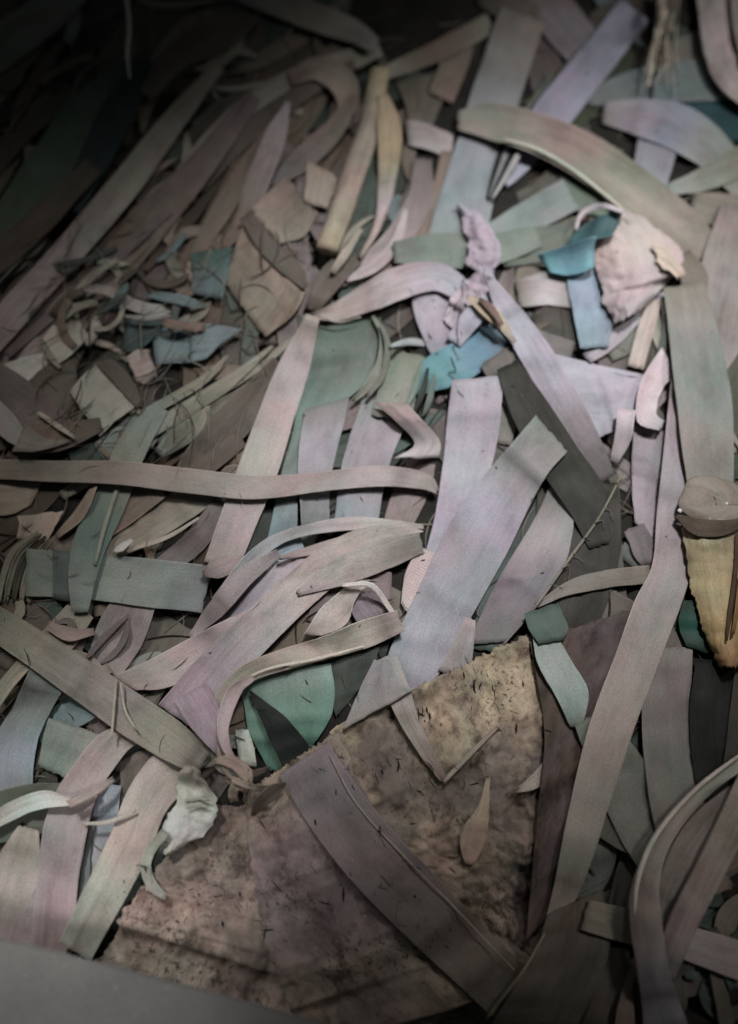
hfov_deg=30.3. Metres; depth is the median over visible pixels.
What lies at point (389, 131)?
leaf strip
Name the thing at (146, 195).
leaf shred
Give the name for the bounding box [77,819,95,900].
leaf strip
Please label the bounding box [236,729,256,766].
leaf piece
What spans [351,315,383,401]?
leaf strip
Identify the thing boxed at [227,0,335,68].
leaf shred
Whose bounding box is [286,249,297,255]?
leaf shred
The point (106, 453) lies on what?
leaf shred
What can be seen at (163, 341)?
leaf piece
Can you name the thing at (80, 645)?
leaf shred
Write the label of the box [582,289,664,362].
leaf strip
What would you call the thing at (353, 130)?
leaf shred
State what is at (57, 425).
leaf strip
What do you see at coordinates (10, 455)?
leaf shred
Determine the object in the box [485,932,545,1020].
leaf strip
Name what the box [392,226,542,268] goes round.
leaf strip
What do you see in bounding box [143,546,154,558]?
leaf shred
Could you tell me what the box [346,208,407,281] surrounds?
leaf strip
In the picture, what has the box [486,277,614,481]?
leaf strip
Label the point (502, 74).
leaf piece
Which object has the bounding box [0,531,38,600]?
leaf strip
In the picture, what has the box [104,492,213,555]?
leaf strip
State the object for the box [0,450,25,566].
leaf shred
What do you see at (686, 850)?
leaf piece
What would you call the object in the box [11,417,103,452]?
leaf strip
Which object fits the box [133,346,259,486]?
leaf shred
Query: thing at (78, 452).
leaf shred
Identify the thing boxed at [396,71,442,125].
leaf piece
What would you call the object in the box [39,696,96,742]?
leaf strip
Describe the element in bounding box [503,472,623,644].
fibre
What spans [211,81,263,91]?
leaf shred
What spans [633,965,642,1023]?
leaf shred
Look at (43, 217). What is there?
leaf strip
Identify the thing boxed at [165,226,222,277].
leaf shred
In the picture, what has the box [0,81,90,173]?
leaf shred
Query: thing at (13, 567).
leaf strip
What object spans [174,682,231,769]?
leaf strip
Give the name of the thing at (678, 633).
leaf shred
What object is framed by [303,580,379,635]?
leaf piece
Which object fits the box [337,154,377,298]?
leaf shred
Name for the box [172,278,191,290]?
leaf shred
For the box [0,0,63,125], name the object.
leaf shred
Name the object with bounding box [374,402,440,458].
leaf piece
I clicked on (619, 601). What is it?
leaf shred
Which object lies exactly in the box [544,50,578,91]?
leaf strip
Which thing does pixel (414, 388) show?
leaf strip
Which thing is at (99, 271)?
leaf strip
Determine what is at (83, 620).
leaf strip
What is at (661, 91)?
leaf strip
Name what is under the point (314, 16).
leaf strip
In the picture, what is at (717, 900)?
leaf shred
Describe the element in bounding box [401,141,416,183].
leaf shred
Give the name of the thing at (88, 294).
leaf shred
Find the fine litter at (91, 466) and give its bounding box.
[4,208,266,751]
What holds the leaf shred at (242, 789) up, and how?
on the ground
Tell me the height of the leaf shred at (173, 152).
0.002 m
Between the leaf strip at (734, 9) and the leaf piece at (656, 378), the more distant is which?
the leaf strip at (734, 9)
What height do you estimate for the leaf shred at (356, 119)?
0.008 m
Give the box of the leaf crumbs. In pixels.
[104,252,563,993]
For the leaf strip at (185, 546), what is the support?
on the leaf shred at (200, 558)
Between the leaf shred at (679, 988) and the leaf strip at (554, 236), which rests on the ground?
the leaf shred at (679, 988)
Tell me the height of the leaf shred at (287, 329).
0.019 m
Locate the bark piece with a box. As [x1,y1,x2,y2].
[95,804,291,1012]
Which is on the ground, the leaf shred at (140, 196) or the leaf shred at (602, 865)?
the leaf shred at (602, 865)
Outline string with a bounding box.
[124,0,131,78]
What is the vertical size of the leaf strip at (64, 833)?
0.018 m
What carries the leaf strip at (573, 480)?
on the leaf shred at (439, 425)
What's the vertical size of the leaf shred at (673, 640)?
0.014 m
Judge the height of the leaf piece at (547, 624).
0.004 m
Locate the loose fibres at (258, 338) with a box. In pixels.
[0,0,737,957]
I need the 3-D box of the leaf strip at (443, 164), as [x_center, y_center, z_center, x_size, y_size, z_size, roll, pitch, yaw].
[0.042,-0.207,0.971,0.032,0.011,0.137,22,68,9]
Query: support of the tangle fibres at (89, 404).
on the ground
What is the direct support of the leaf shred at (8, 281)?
on the ground
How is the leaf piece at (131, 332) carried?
on the leaf shred at (124, 364)
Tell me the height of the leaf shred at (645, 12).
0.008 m
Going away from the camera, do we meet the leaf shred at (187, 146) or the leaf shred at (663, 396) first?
the leaf shred at (663, 396)
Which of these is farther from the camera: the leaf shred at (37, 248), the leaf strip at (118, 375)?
the leaf shred at (37, 248)
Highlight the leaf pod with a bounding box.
[681,518,737,667]
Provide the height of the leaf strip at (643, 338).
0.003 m
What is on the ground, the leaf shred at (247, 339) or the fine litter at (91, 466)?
the fine litter at (91, 466)
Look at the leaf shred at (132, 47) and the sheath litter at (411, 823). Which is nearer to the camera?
the sheath litter at (411, 823)
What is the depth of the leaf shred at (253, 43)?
1.05 m
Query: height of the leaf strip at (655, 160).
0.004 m
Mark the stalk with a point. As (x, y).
(343, 203)
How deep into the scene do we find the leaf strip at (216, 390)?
0.91 m
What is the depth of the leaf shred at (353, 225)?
0.96 m
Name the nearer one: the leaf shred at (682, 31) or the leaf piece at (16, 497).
the leaf piece at (16, 497)
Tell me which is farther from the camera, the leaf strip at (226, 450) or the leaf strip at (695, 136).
the leaf strip at (695, 136)
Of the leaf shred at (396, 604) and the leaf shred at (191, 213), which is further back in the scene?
the leaf shred at (191, 213)
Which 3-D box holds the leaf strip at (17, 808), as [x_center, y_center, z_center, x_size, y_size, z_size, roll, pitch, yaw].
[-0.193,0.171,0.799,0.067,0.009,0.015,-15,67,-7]
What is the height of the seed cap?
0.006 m
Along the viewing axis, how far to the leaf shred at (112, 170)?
1.00 m
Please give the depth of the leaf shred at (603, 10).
1.07 m
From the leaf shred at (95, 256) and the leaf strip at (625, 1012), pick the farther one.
the leaf shred at (95, 256)
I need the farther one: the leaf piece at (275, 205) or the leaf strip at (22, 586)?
the leaf piece at (275, 205)
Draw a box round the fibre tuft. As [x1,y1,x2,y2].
[644,0,679,92]
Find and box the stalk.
[316,66,389,255]
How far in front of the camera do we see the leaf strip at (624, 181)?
0.99 m
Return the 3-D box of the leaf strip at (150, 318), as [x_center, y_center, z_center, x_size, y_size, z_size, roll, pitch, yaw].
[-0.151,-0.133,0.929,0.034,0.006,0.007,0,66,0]
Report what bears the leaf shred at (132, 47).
on the leaf shred at (161, 22)
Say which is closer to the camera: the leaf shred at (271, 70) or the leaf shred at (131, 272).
the leaf shred at (131, 272)
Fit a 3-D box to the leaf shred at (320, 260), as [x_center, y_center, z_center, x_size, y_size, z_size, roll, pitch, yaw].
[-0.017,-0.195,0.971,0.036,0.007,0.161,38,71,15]
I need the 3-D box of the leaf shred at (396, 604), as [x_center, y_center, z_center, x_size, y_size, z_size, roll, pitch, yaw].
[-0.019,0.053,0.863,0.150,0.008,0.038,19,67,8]
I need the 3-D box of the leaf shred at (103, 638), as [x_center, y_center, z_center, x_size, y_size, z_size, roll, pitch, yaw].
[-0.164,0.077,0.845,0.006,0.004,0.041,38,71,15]
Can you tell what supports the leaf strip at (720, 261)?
on the ground
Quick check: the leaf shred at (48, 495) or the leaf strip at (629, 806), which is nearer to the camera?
the leaf strip at (629, 806)
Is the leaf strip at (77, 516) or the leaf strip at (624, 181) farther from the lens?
the leaf strip at (624, 181)
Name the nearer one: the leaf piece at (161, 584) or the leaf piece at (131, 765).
the leaf piece at (131, 765)
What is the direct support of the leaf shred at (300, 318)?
on the leaf shred at (287, 329)
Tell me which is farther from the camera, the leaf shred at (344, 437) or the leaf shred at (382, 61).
the leaf shred at (382, 61)
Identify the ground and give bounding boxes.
[0,0,737,1023]
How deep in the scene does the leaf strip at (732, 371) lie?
0.92 m
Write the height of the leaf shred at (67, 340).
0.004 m
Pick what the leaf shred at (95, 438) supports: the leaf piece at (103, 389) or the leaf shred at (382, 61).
the leaf piece at (103, 389)
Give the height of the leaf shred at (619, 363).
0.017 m
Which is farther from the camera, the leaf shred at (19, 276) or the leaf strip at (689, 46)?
the leaf strip at (689, 46)
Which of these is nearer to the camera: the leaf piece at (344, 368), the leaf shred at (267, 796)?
the leaf shred at (267, 796)
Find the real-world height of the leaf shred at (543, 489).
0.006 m
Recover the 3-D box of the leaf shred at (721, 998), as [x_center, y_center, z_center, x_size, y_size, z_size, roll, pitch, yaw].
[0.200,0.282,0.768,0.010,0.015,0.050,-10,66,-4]
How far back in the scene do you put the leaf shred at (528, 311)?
0.95 m
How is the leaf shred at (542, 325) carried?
on the ground
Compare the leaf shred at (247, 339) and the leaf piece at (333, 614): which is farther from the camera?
the leaf shred at (247, 339)
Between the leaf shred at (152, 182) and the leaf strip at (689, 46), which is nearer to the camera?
the leaf shred at (152, 182)
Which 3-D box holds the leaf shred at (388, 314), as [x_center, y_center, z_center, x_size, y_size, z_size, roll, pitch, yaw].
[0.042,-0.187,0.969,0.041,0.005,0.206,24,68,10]
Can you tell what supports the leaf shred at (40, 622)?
on the ground
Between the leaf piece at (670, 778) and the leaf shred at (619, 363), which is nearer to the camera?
the leaf piece at (670, 778)
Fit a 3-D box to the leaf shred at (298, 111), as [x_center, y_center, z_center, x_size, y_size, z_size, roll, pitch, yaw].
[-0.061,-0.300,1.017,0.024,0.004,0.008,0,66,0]
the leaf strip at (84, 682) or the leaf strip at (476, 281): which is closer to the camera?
the leaf strip at (84, 682)
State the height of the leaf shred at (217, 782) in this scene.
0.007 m
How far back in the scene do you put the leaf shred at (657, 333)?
0.94 m
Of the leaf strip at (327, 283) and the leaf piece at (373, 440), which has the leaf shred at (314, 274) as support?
the leaf strip at (327, 283)
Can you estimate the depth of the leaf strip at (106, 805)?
0.81 m
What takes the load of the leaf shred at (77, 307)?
on the leaf strip at (178, 189)
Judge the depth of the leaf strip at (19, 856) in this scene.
0.79 m
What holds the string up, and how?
on the leaf strip at (112, 121)
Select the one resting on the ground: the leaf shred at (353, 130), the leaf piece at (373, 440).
the leaf piece at (373, 440)
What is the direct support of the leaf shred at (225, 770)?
on the leaf shred at (242, 789)
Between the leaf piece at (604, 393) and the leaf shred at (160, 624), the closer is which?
the leaf shred at (160, 624)
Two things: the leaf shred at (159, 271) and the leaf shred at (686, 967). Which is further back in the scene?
the leaf shred at (159, 271)
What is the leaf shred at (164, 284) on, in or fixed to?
on the leaf shred at (159, 271)
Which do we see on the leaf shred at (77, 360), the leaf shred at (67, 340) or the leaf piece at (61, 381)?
the leaf piece at (61, 381)
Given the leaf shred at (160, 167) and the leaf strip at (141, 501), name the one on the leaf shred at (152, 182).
the leaf shred at (160, 167)
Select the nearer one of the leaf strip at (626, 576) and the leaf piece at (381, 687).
the leaf piece at (381, 687)
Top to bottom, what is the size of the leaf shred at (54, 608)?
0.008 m
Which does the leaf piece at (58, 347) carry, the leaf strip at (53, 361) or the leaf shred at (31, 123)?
the leaf strip at (53, 361)
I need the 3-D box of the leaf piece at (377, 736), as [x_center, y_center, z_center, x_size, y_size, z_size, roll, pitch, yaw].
[0.044,0.179,0.826,0.136,0.058,0.204,0,66,0]
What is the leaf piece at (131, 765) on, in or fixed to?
on the ground
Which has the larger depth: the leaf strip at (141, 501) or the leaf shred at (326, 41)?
the leaf shred at (326, 41)
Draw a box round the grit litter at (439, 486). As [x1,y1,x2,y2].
[293,72,714,689]
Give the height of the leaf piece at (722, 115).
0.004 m
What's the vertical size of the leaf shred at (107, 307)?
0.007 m
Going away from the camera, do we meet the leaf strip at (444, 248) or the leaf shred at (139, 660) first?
the leaf shred at (139, 660)
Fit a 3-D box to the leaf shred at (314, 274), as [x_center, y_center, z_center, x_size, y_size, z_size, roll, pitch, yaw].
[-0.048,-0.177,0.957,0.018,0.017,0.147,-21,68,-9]
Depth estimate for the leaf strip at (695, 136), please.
1.01 m
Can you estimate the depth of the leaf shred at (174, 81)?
1.03 m
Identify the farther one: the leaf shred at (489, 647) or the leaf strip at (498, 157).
the leaf strip at (498, 157)
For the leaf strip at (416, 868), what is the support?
on the leaf strip at (475, 966)
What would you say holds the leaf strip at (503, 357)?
on the leaf shred at (624, 464)
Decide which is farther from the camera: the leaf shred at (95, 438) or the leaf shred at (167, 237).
the leaf shred at (167, 237)
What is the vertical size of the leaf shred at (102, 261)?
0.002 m
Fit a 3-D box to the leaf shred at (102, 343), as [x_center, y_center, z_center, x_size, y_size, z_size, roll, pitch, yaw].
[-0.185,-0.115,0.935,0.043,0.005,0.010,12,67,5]
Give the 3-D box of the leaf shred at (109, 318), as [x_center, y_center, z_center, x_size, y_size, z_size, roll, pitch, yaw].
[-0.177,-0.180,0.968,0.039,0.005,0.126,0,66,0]
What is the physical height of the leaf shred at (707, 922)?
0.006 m
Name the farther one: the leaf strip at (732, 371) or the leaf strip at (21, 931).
the leaf strip at (732, 371)
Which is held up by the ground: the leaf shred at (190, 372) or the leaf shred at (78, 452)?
the leaf shred at (190, 372)
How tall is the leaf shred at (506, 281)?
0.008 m
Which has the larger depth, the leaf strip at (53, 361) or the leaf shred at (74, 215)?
the leaf shred at (74, 215)
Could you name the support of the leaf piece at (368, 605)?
on the leaf shred at (396, 604)
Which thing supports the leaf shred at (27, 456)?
on the ground
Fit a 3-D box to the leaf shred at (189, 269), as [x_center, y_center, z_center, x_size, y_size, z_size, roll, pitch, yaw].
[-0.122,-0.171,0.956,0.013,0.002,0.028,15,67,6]
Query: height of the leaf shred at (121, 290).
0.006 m
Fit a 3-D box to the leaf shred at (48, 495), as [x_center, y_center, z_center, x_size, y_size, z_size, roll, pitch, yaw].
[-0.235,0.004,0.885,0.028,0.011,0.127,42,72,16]
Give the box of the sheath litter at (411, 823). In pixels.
[233,674,538,949]
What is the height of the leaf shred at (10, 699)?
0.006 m
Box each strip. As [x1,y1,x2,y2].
[0,0,86,73]
[0,58,132,282]
[0,64,222,350]
[0,90,259,363]
[0,158,101,273]
[0,362,72,423]
[0,402,22,444]
[0,459,438,498]
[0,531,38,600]
[0,607,209,769]
[0,659,21,685]
[0,662,24,690]
[0,664,28,695]
[0,666,29,706]
[0,790,87,826]
[0,825,39,938]
[4,207,172,357]
[4,533,41,602]
[9,888,35,944]
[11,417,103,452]
[12,535,46,603]
[19,539,50,600]
[26,602,92,673]
[27,541,53,603]
[31,729,135,954]
[36,411,75,438]
[37,486,166,550]
[39,339,61,368]
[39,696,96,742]
[45,621,95,641]
[55,484,96,537]
[59,755,206,959]
[66,777,114,807]
[68,401,167,612]
[70,56,154,214]
[72,257,118,317]
[76,784,121,903]
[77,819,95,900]
[82,810,135,825]
[83,285,190,314]
[85,313,103,346]
[91,602,154,677]
[93,485,119,565]
[97,354,143,408]
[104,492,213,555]
[110,678,116,739]
[113,538,132,552]
[119,681,136,729]
[123,314,170,320]
[125,517,198,552]
[140,0,263,98]
[155,345,273,435]
[156,405,210,456]
[157,384,244,443]
[157,497,224,562]
[159,354,228,407]
[165,357,278,495]
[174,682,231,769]
[175,42,382,170]
[185,127,267,264]
[185,430,245,470]
[188,549,279,637]
[199,59,356,194]
[202,553,243,578]
[204,314,318,562]
[208,334,294,404]
[211,516,423,598]
[215,610,404,708]
[217,675,254,755]
[220,101,290,247]
[235,0,378,50]
[239,210,307,288]
[247,645,363,676]
[271,93,358,185]
[271,537,303,563]
[278,537,337,559]
[279,743,523,1018]
[287,57,358,115]
[296,532,424,595]
[305,251,362,311]
[311,262,467,320]
[317,315,360,322]
[330,226,363,274]
[330,756,513,969]
[338,158,433,288]
[342,581,393,611]
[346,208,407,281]
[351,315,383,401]
[358,94,401,258]
[367,323,390,397]
[374,151,452,276]
[379,654,445,781]
[383,13,492,78]
[384,458,435,522]
[389,338,426,347]
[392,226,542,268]
[406,361,422,405]
[414,368,428,412]
[415,324,508,394]
[422,374,435,416]
[429,45,473,102]
[438,617,475,673]
[442,723,501,782]
[444,265,494,327]
[447,291,492,346]
[456,204,500,270]
[457,103,710,259]
[460,777,489,864]
[465,295,516,343]
[477,0,542,19]
[479,297,503,325]
[480,346,528,418]
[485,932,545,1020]
[486,143,504,197]
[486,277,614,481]
[488,145,511,197]
[489,179,578,232]
[490,147,517,198]
[492,148,523,197]
[497,359,609,548]
[497,402,515,444]
[502,137,621,208]
[503,221,575,266]
[504,0,648,186]
[514,272,571,307]
[516,763,542,791]
[524,76,552,109]
[530,482,621,640]
[535,565,649,607]
[536,327,574,357]
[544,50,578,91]
[567,258,612,348]
[570,43,638,128]
[575,716,663,873]
[581,900,737,979]
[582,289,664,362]
[587,59,732,105]
[601,98,737,194]
[608,324,652,360]
[610,408,635,463]
[615,958,635,1023]
[624,523,654,565]
[627,298,660,369]
[629,759,737,1023]
[633,755,737,913]
[634,137,676,184]
[652,81,679,101]
[657,298,668,353]
[662,31,705,62]
[663,279,733,482]
[663,775,737,980]
[665,147,737,193]
[675,514,737,536]
[680,249,707,288]
[689,658,737,801]
[691,192,737,225]
[697,0,737,102]
[702,204,737,452]
[724,671,737,775]
[727,355,737,437]
[731,0,737,46]
[734,433,737,446]
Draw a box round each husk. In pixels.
[141,763,217,899]
[538,203,685,322]
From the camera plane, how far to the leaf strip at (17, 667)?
0.83 m
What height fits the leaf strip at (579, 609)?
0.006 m
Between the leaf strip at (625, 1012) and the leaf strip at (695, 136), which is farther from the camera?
the leaf strip at (695, 136)
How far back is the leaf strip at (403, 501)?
0.90 m
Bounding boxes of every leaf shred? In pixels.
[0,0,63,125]
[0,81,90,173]
[0,82,54,198]
[0,92,50,193]
[0,177,103,291]
[0,228,52,301]
[0,232,48,302]
[0,436,12,450]
[0,449,70,551]
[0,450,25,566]
[0,541,163,615]
[0,597,104,670]
[0,668,26,712]
[0,769,57,851]
[1,250,40,282]
[6,346,80,459]
[9,39,66,131]
[9,556,92,651]
[13,600,24,618]
[14,452,40,459]
[22,233,47,259]
[24,145,33,161]
[33,739,43,775]
[37,353,80,460]
[39,80,184,166]
[49,287,83,317]
[50,0,136,36]
[52,0,99,82]
[52,262,80,273]
[54,299,98,324]
[54,618,76,627]
[55,246,116,266]
[57,297,77,349]
[58,663,112,701]
[59,458,144,499]
[63,8,80,44]
[67,439,104,460]
[69,209,83,220]
[72,407,83,421]
[72,600,92,651]
[73,650,101,666]
[74,405,143,495]
[77,256,181,380]
[77,314,101,367]
[80,0,163,82]
[80,278,97,298]
[80,610,191,728]
[82,0,238,102]
[84,338,122,354]
[85,614,129,659]
[86,683,148,733]
[87,202,158,406]
[88,165,118,241]
[93,0,200,75]
[93,257,123,300]
[93,301,124,331]
[93,602,109,616]
[94,380,217,459]
[95,292,125,315]
[97,853,167,954]
[98,430,122,457]
[100,618,129,663]
[102,202,145,334]
[107,261,128,269]
[108,744,143,785]
[109,282,128,311]
[115,318,131,362]
[117,267,139,284]
[117,283,133,314]
[120,38,135,61]
[125,651,162,670]
[126,409,157,451]
[127,181,163,214]
[130,239,236,309]
[131,154,168,208]
[131,158,176,201]
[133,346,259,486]
[136,186,143,206]
[137,2,227,134]
[140,273,189,288]
[143,69,255,271]
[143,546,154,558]
[145,292,206,306]
[145,543,159,557]
[151,816,167,872]
[154,438,289,578]
[155,126,210,185]
[155,233,186,262]
[156,0,228,100]
[161,317,204,330]
[161,741,253,821]
[163,216,180,245]
[164,605,320,815]
[165,139,182,166]
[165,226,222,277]
[165,308,190,320]
[166,289,193,308]
[167,78,269,291]
[171,304,179,319]
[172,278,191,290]
[177,91,243,143]
[180,296,211,321]
[181,0,345,74]
[181,132,196,202]
[183,292,225,385]
[186,259,192,281]
[189,539,211,564]
[190,34,244,70]
[191,0,351,126]
[198,364,252,382]
[202,45,256,99]
[204,741,233,767]
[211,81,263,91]
[211,735,256,776]
[214,755,252,782]
[216,745,231,779]
[220,225,268,388]
[221,464,237,473]
[224,777,248,793]
[225,219,238,311]
[225,447,244,463]
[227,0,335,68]
[228,777,242,801]
[231,776,268,791]
[235,766,269,777]
[239,14,265,55]
[240,317,259,365]
[247,232,275,346]
[250,782,285,815]
[254,34,324,81]
[260,193,406,361]
[266,177,333,321]
[272,141,377,276]
[276,107,407,241]
[276,234,310,352]
[276,314,303,358]
[285,39,346,148]
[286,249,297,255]
[289,414,317,547]
[290,107,303,114]
[296,133,332,257]
[307,571,391,633]
[309,69,419,130]
[310,31,360,118]
[310,158,410,271]
[316,80,388,170]
[324,449,404,536]
[327,101,336,120]
[332,214,371,258]
[332,408,421,470]
[333,409,444,467]
[335,215,374,255]
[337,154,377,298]
[342,386,377,430]
[342,587,406,637]
[346,119,358,128]
[348,127,356,134]
[352,98,363,123]
[365,296,414,346]
[370,639,389,659]
[374,143,377,161]
[378,51,386,66]
[387,194,400,222]
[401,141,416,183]
[422,408,519,464]
[435,266,513,404]
[472,497,536,619]
[474,535,524,651]
[477,371,631,491]
[504,321,550,347]
[512,132,622,309]
[514,164,559,203]
[518,211,615,318]
[528,32,597,247]
[532,305,657,368]
[536,477,549,608]
[536,608,697,651]
[542,733,616,899]
[577,352,632,446]
[578,988,595,1023]
[584,945,629,1023]
[588,0,619,29]
[594,0,645,47]
[597,354,737,483]
[599,813,627,852]
[601,589,633,618]
[603,867,737,907]
[604,470,626,596]
[608,851,637,944]
[622,524,651,569]
[624,0,652,144]
[630,729,643,758]
[630,958,698,977]
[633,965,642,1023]
[653,313,671,362]
[656,382,670,411]
[657,22,692,54]
[665,628,681,647]
[672,977,686,1011]
[679,967,706,997]
[685,801,718,980]
[690,186,727,230]
[698,910,718,928]
[699,970,737,1020]
[705,926,720,983]
[709,893,723,906]
[709,969,733,1023]
[714,894,737,937]
[715,875,733,893]
[724,929,737,990]
[725,851,737,873]
[734,445,737,478]
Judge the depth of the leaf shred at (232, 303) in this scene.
0.94 m
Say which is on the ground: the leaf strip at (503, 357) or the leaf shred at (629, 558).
the leaf shred at (629, 558)
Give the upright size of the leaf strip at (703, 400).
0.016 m
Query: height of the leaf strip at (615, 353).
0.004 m
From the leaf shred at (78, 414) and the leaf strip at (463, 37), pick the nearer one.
the leaf shred at (78, 414)
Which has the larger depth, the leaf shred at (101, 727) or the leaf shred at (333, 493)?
the leaf shred at (333, 493)
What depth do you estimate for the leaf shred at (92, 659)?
0.84 m
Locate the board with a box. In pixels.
[0,937,329,1023]
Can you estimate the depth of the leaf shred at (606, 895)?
0.80 m
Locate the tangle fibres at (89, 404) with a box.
[11,214,306,474]
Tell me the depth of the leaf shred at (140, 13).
1.05 m
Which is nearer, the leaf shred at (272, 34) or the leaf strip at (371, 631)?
the leaf strip at (371, 631)
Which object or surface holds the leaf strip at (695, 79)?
on the ground
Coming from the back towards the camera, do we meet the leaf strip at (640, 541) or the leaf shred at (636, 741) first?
the leaf strip at (640, 541)
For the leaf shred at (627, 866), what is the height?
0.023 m
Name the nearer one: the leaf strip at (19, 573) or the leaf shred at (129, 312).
the leaf strip at (19, 573)
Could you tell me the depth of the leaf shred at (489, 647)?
0.86 m
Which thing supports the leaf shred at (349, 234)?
on the leaf shred at (367, 198)
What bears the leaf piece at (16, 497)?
on the ground
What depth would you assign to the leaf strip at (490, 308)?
0.92 m
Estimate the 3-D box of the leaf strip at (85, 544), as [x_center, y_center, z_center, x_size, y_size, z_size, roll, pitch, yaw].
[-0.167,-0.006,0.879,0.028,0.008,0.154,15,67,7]
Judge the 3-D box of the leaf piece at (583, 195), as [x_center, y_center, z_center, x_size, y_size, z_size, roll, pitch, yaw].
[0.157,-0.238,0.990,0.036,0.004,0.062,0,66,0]
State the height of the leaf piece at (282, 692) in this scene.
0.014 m
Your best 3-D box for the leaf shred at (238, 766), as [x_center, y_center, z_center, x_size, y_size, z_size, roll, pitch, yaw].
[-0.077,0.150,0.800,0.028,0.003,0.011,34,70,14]
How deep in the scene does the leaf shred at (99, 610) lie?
0.85 m
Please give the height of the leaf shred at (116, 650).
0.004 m
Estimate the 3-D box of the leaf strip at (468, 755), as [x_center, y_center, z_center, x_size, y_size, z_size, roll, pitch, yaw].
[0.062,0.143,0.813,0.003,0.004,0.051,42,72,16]
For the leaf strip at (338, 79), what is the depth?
1.03 m
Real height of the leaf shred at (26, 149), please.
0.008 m
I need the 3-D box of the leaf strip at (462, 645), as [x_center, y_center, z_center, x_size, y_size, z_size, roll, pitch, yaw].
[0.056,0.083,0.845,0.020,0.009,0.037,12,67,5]
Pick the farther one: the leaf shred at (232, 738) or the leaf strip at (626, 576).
the leaf strip at (626, 576)
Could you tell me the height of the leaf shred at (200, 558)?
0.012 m
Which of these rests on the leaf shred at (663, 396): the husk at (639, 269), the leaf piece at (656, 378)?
the leaf piece at (656, 378)
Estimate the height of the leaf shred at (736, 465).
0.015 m
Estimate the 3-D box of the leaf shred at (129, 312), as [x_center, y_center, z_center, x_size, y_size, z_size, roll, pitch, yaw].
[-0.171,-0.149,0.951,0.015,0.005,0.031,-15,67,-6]
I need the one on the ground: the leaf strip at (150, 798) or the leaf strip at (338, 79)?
the leaf strip at (150, 798)
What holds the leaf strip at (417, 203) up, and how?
on the ground
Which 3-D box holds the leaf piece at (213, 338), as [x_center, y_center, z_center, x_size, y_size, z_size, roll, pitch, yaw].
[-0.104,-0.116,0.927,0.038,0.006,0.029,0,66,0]
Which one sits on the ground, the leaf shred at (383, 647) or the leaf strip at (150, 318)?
the leaf shred at (383, 647)
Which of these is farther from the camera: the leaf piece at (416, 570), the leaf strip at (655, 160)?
the leaf strip at (655, 160)
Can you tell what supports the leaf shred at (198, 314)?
on the ground
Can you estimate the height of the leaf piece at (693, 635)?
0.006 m
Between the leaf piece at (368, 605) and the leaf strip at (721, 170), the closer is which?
the leaf piece at (368, 605)
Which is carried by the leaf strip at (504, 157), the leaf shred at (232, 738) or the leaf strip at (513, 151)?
the leaf strip at (513, 151)
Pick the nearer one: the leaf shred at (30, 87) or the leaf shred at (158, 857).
the leaf shred at (158, 857)
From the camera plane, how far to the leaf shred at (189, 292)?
0.94 m
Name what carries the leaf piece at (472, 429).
on the ground
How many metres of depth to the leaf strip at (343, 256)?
0.94 m
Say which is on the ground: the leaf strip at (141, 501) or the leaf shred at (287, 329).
the leaf strip at (141, 501)
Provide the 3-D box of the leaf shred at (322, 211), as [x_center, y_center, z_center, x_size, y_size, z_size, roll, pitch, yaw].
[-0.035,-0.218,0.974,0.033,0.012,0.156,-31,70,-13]
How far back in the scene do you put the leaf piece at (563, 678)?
0.83 m
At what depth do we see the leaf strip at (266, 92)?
1.02 m
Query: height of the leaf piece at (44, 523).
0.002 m
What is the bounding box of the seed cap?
[678,476,737,519]
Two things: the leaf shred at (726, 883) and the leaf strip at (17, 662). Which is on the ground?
the leaf shred at (726, 883)
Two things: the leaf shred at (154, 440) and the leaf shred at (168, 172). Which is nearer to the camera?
the leaf shred at (154, 440)
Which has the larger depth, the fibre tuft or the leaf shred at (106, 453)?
the fibre tuft
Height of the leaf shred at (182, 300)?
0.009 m
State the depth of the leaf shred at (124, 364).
0.94 m
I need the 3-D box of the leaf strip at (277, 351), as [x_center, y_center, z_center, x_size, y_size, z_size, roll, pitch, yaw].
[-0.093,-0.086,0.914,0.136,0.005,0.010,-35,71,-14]
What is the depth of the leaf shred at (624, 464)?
0.91 m
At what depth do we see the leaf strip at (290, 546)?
0.87 m
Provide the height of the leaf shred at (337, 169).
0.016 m
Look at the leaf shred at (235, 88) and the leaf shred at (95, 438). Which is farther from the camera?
the leaf shred at (235, 88)
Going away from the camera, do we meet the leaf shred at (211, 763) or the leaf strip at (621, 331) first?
the leaf shred at (211, 763)
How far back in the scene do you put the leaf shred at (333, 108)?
1.02 m
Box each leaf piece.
[0,481,41,515]
[0,668,62,790]
[0,783,60,842]
[4,352,47,380]
[12,424,72,451]
[16,511,63,540]
[25,548,209,612]
[29,358,78,419]
[38,718,99,776]
[39,315,86,362]
[52,549,69,600]
[69,362,135,436]
[115,608,249,689]
[119,749,153,803]
[123,314,162,351]
[127,349,156,383]
[153,320,191,364]
[159,521,423,725]
[189,324,242,361]
[190,246,231,298]
[219,556,308,622]
[226,224,307,336]
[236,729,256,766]
[242,663,334,770]
[243,730,493,1023]
[249,691,309,766]
[251,177,317,243]
[268,316,380,536]
[298,396,348,524]
[303,160,336,208]
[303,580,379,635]
[322,647,378,716]
[330,634,544,965]
[335,397,403,517]
[343,659,418,728]
[352,591,399,621]
[371,349,425,417]
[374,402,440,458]
[388,415,566,687]
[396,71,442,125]
[401,548,434,611]
[403,376,502,611]
[406,120,453,154]
[412,291,452,353]
[428,6,544,234]
[474,485,573,643]
[492,888,610,1023]
[525,602,568,643]
[526,610,630,938]
[530,0,595,60]
[532,636,588,726]
[543,370,689,926]
[555,354,642,436]
[560,168,610,215]
[632,426,664,544]
[635,348,671,429]
[642,647,704,864]
[659,781,734,932]
[678,600,710,653]
[681,100,737,142]
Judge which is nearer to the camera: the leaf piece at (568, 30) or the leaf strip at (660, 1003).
the leaf strip at (660, 1003)

